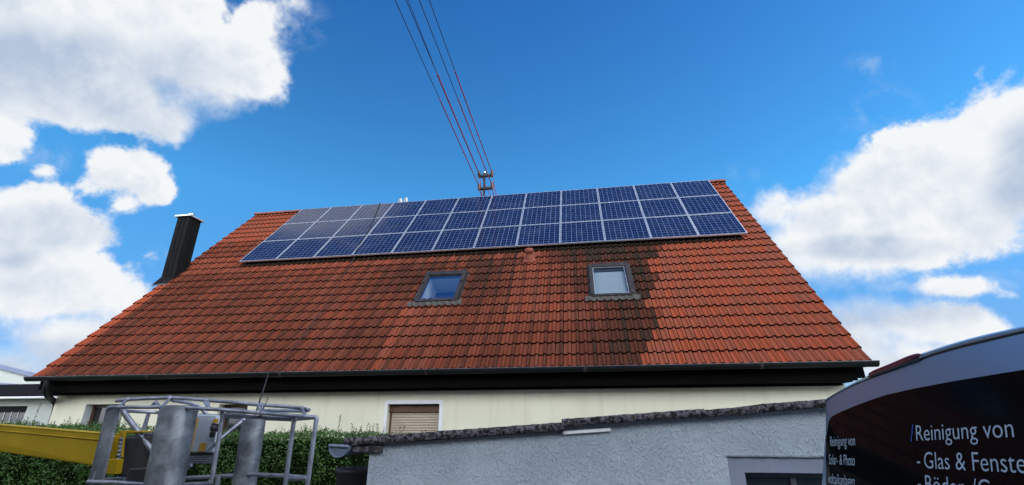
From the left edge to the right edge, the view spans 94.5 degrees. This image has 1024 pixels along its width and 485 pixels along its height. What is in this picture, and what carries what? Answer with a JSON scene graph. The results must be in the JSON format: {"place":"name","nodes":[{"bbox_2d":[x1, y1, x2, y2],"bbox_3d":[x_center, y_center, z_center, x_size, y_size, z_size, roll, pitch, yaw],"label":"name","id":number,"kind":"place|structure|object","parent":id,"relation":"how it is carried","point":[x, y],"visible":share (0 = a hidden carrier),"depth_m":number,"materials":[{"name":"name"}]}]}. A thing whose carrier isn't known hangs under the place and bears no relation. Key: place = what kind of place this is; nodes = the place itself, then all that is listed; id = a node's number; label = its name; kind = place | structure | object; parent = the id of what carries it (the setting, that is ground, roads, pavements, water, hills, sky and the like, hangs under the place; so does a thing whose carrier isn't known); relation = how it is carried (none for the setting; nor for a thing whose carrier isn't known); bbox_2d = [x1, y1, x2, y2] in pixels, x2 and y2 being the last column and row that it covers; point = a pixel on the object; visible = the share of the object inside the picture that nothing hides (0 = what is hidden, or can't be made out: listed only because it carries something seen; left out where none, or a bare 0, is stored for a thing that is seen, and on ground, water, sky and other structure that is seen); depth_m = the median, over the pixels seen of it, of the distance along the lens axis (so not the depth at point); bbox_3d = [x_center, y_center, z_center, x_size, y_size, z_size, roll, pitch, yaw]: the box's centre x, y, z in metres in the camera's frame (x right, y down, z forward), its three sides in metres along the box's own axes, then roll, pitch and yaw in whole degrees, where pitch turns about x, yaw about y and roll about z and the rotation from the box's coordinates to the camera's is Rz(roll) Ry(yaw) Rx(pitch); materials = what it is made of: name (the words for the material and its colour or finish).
{"place":"outdoors","nodes":[
{"label":"outdoors","id":0,"kind":"place"},
{"bbox_2d":[0,364,40,383],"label":"white building","id":1,"kind":"structure","parent":0,"point":[10,375],"depth_m":19.61,"materials":[{"name":"paint"}]},
{"bbox_2d":[0,384,57,425],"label":"neighbour building","id":2,"kind":"structure","parent":0,"point":[21,402],"depth_m":11.23,"materials":[{"name":"white paint"}]},
{"bbox_2d":[0,406,27,423],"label":"window","id":3,"kind":"structure","parent":2,"relation":"in","point":[9,412],"depth_m":11.34,"materials":[{"name":"grey glass"}]},
{"bbox_2d":[0,0,1023,386],"label":"sky","id":4,"kind":"structure","parent":0,"point":[878,144],"materials":[{"name":"blue"}]},
{"label":"driveway","id":5,"kind":"structure","parent":0,"visible":0},
{"bbox_2d":[0,395,318,484],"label":"aerial lift","id":6,"kind":"object","parent":5,"relation":"on","point":[161,454],"visible":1,"depth_m":3.32,"materials":[{"name":"metal"}]},
{"bbox_2d":[335,466,367,484],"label":"rain tub","id":7,"kind":"object","parent":5,"relation":"on","point":[353,475],"visible":0.56,"depth_m":5.25,"materials":[{"name":"black plastic"}]},
{"bbox_2d":[328,399,825,484],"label":"garage","id":8,"kind":"structure","parent":5,"relation":"on","point":[782,443],"depth_m":4.66,"materials":[{"name":"grey paint"}]},
{"bbox_2d":[725,453,823,484],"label":"window","id":9,"kind":"structure","parent":8,"relation":"in","point":[744,469],"depth_m":4.45,"materials":[{"name":"grey paint"}]},
{"bbox_2d":[822,326,1023,484],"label":"van","id":10,"kind":"object","parent":5,"relation":"on","point":[951,414],"visible":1,"depth_m":1.63,"materials":[{"name":"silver metal"}]},
{"label":"ground","id":11,"kind":"structure","parent":0,"visible":0},
{"bbox_2d":[0,403,512,484],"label":"hedge","id":12,"kind":"object","parent":11,"relation":"on","point":[17,469],"visible":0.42,"depth_m":7.17,"materials":[{"name":"green plant"}]},
{"bbox_2d":[24,179,879,439],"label":"house","id":13,"kind":"structure","parent":11,"relation":"on","point":[456,340],"depth_m":9.73,"materials":[{"name":"red tile"}]},
{"bbox_2d":[87,405,121,429],"bbox_3d":[-8.550,4.076,9.931,0.940,1.265,0.060,-3,-21,8],"label":"window","id":14,"kind":"structure","parent":13,"relation":"in","point":[98,411],"depth_m":10.12,"materials":[{"name":"brown glass"}]},
{"bbox_2d":[223,405,247,435],"bbox_3d":[-5.591,3.916,9.499,0.630,1.245,0.060,-3,-21,8],"label":"window","id":15,"kind":"structure","parent":13,"relation":"in","point":[228,422],"depth_m":9.63,"materials":[{"name":"brown wood"}]},
{"bbox_2d":[256,203,379,410],"bbox_3d":[-3.941,-0.038,9.881,1.359,7.342,11.314,5,-22,-12],"label":"safety rope","id":16,"kind":"object","parent":13,"relation":"attached to","point":[303,335],"visible":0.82,"depth_m":9.98,"materials":[{"name":"fabric"}]},
{"bbox_2d":[383,400,442,434],"bbox_3d":[-1.854,3.675,8.868,1.144,1.350,0.206,-3,-21,8],"label":"window","id":17,"kind":"structure","parent":13,"relation":"in","point":[426,415],"depth_m":9.00,"materials":[{"name":"beige plastic"}]},
{"bbox_2d":[477,170,496,195],"bbox_3d":[-0.876,-1.478,16.678,0.679,2.251,0.507,-3,-21,8],"label":"power mast","id":18,"kind":"object","parent":13,"relation":"attached to","point":[483,177],"visible":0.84,"depth_m":16.80,"materials":[{"name":"metal"}]},
{"bbox_2d":[395,0,478,185],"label":"power line","id":19,"kind":"object","parent":18,"relation":"attached to","point":[438,96],"visible":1,"depth_m":12.42,"materials":[{"name":"metal"}]},
{"bbox_2d":[406,0,478,172],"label":"power line","id":20,"kind":"object","parent":18,"relation":"attached to","point":[442,85],"visible":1,"depth_m":12.05,"materials":[{"name":"metal"}]},
{"bbox_2d":[419,0,491,184],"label":"power line","id":21,"kind":"object","parent":18,"relation":"attached to","point":[457,97],"visible":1,"depth_m":12.40,"materials":[{"name":"metal"}]},
{"bbox_2d":[429,0,491,171],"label":"power line","id":22,"kind":"object","parent":18,"relation":"attached to","point":[461,89],"visible":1,"depth_m":12.22,"materials":[{"name":"metal"}]},
{"bbox_3d":[-0.828,-0.618,14.240,13.744,2.420,2.134,-3,-21,8],"label":"mounting rack","id":23,"kind":"object","parent":13,"relation":"attached to","visible":0},
{"bbox_2d":[239,239,296,261],"bbox_3d":[-7.204,0.237,14.026,1.137,1.215,0.042,-3,-62,8],"label":"solar panel","id":24,"kind":"object","parent":23,"relation":"attached to","point":[268,250],"visible":1,"depth_m":13.96,"materials":[{"name":"glass"}]},
{"bbox_2d":[264,222,314,240],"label":"solar panel","id":25,"kind":"object","parent":23,"relation":"attached to","point":[290,231],"visible":1,"depth_m":15.07,"materials":[{"name":"glass"}]},
{"bbox_2d":[276,237,331,259],"bbox_3d":[-6.068,0.175,13.863,1.137,1.215,0.040,-3,-62,8],"label":"solar panel","id":26,"kind":"object","parent":23,"relation":"attached to","point":[311,248],"visible":1,"depth_m":13.80,"materials":[{"name":"glass"}]},
{"bbox_2d":[285,207,331,223],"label":"solar panel","id":27,"kind":"object","parent":23,"relation":"attached to","point":[308,215],"visible":1,"depth_m":16.16,"materials":[{"name":"glass"}]},
{"bbox_2d":[298,220,347,238],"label":"solar panel","id":28,"kind":"object","parent":23,"relation":"attached to","point":[326,229],"visible":1,"depth_m":14.90,"materials":[{"name":"glass"}]},
{"bbox_2d":[316,205,361,221],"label":"solar panel","id":29,"kind":"object","parent":23,"relation":"attached to","point":[340,213],"visible":1,"depth_m":15.99,"materials":[{"name":"glass"}]},
{"bbox_2d":[314,235,367,257],"bbox_3d":[-4.933,0.112,13.700,1.137,1.215,0.041,-3,-63,8],"label":"solar panel","id":30,"kind":"object","parent":23,"relation":"attached to","point":[346,246],"visible":1,"depth_m":13.63,"materials":[{"name":"glass"}]},
{"bbox_2d":[333,218,381,236],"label":"solar panel","id":31,"kind":"object","parent":23,"relation":"attached to","point":[357,227],"visible":1,"depth_m":14.74,"materials":[{"name":"glass"}]},
{"bbox_2d":[349,203,393,219],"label":"solar panel","id":32,"kind":"object","parent":23,"relation":"attached to","point":[366,211],"visible":1,"depth_m":15.82,"materials":[{"name":"glass"}]},
{"bbox_2d":[352,233,403,255],"bbox_3d":[-3.798,0.044,13.534,1.137,1.215,0.041,-3,-63,8],"label":"solar panel","id":33,"kind":"object","parent":23,"relation":"attached to","point":[378,244],"visible":1,"depth_m":13.47,"materials":[{"name":"glass"}]},
{"bbox_2d":[369,215,415,234],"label":"solar panel","id":34,"kind":"object","parent":23,"relation":"attached to","point":[391,225],"visible":1,"depth_m":14.58,"materials":[{"name":"glass"}]},
{"bbox_2d":[382,200,425,217],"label":"solar panel","id":35,"kind":"object","parent":23,"relation":"attached to","point":[410,208],"visible":1,"depth_m":15.66,"materials":[{"name":"glass"}]},
{"bbox_2d":[392,230,441,253],"bbox_3d":[-2.663,-0.019,13.371,1.137,1.215,0.040,-3,-62,8],"label":"solar panel","id":36,"kind":"object","parent":23,"relation":"attached to","point":[416,242],"visible":1,"depth_m":13.30,"materials":[{"name":"glass"}]},
{"bbox_2d":[405,213,450,232],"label":"solar panel","id":37,"kind":"object","parent":23,"relation":"attached to","point":[429,222],"visible":1,"depth_m":14.41,"materials":[{"name":"glass"}]},
{"bbox_2d":[417,198,458,214],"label":"solar panel","id":38,"kind":"object","parent":23,"relation":"attached to","point":[440,206],"visible":1,"depth_m":15.50,"materials":[{"name":"glass"}]},
{"bbox_2d":[432,228,480,251],"bbox_3d":[-1.529,-0.087,13.205,1.137,1.215,0.040,-3,-62,8],"label":"solar panel","id":39,"kind":"object","parent":23,"relation":"attached to","point":[457,239],"visible":1,"depth_m":13.14,"materials":[{"name":"glass"}]},
{"bbox_2d":[443,211,486,229],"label":"solar panel","id":40,"kind":"object","parent":23,"relation":"attached to","point":[466,220],"visible":1,"depth_m":14.26,"materials":[{"name":"glass"}]},
{"bbox_2d":[452,196,491,212],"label":"solar panel","id":41,"kind":"object","parent":23,"relation":"attached to","point":[473,204],"visible":1,"depth_m":15.33,"materials":[{"name":"glass"}]},
{"bbox_2d":[474,226,519,248],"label":"solar panel","id":42,"kind":"object","parent":23,"relation":"attached to","point":[497,237],"visible":1,"depth_m":12.97,"materials":[{"name":"glass"}]},
{"bbox_2d":[481,208,522,227],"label":"solar panel","id":43,"kind":"object","parent":23,"relation":"attached to","point":[503,218],"visible":1,"depth_m":14.08,"materials":[{"name":"glass"}]},
{"bbox_2d":[487,193,525,209],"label":"solar panel","id":44,"kind":"object","parent":23,"relation":"attached to","point":[507,201],"visible":1,"depth_m":15.16,"materials":[{"name":"glass"}]},
{"bbox_2d":[516,223,559,246],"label":"solar panel","id":45,"kind":"object","parent":23,"relation":"attached to","point":[539,235],"visible":1,"depth_m":12.81,"materials":[{"name":"glass"}]},
{"bbox_2d":[520,206,560,225],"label":"solar panel","id":46,"kind":"object","parent":23,"relation":"attached to","point":[541,215],"visible":1,"depth_m":13.92,"materials":[{"name":"glass"}]},
{"bbox_2d":[524,191,560,207],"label":"solar panel","id":47,"kind":"object","parent":23,"relation":"attached to","point":[543,199],"visible":1,"depth_m":15.00,"materials":[{"name":"glass"}]},
{"bbox_2d":[561,188,598,204],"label":"solar panel","id":48,"kind":"object","parent":23,"relation":"attached to","point":[579,196],"visible":1,"depth_m":14.84,"materials":[{"name":"glass"}]},
{"bbox_2d":[561,203,601,222],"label":"solar panel","id":49,"kind":"object","parent":23,"relation":"attached to","point":[580,212],"visible":1,"depth_m":13.75,"materials":[{"name":"glass"}]},
{"bbox_2d":[560,220,604,244],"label":"solar panel","id":50,"kind":"object","parent":23,"relation":"attached to","point":[582,232],"visible":1,"depth_m":12.64,"materials":[{"name":"glass"}]},
{"bbox_2d":[597,185,637,202],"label":"solar panel","id":51,"kind":"object","parent":23,"relation":"attached to","point":[616,194],"visible":1,"depth_m":14.68,"materials":[{"name":"glass"}]},
{"bbox_2d":[599,200,643,219],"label":"solar panel","id":52,"kind":"object","parent":23,"relation":"attached to","point":[620,210],"visible":1,"depth_m":13.59,"materials":[{"name":"glass"}]},
{"bbox_2d":[602,218,650,241],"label":"solar panel","id":53,"kind":"object","parent":23,"relation":"attached to","point":[632,229],"visible":1,"depth_m":12.48,"materials":[{"name":"glass"}]},
{"bbox_2d":[633,183,677,200],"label":"solar panel","id":54,"kind":"object","parent":23,"relation":"attached to","point":[655,191],"visible":1,"depth_m":14.50,"materials":[{"name":"glass"}]},
{"bbox_2d":[639,198,687,217],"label":"solar panel","id":55,"kind":"object","parent":23,"relation":"attached to","point":[662,207],"visible":1,"depth_m":13.42,"materials":[{"name":"glass"}]},
{"bbox_2d":[645,215,698,238],"bbox_3d":[4.147,-0.410,12.385,1.137,1.215,0.041,-3,-63,8],"label":"solar panel","id":56,"kind":"object","parent":23,"relation":"attached to","point":[668,227],"visible":1,"depth_m":12.32,"materials":[{"name":"glass"}]},
{"bbox_2d":[671,180,718,197],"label":"solar panel","id":57,"kind":"object","parent":23,"relation":"attached to","point":[695,188],"visible":1,"depth_m":14.34,"materials":[{"name":"glass"}]},
{"bbox_2d":[679,195,731,214],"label":"solar panel","id":58,"kind":"object","parent":23,"relation":"attached to","point":[708,204],"visible":1,"depth_m":13.25,"materials":[{"name":"glass"}]},
{"bbox_2d":[688,212,747,236],"bbox_3d":[5.282,-0.473,12.221,1.137,1.215,0.041,-3,-63,8],"label":"solar panel","id":59,"kind":"object","parent":23,"relation":"attached to","point":[716,224],"visible":1,"depth_m":12.15,"materials":[{"name":"glass"}]}
]}

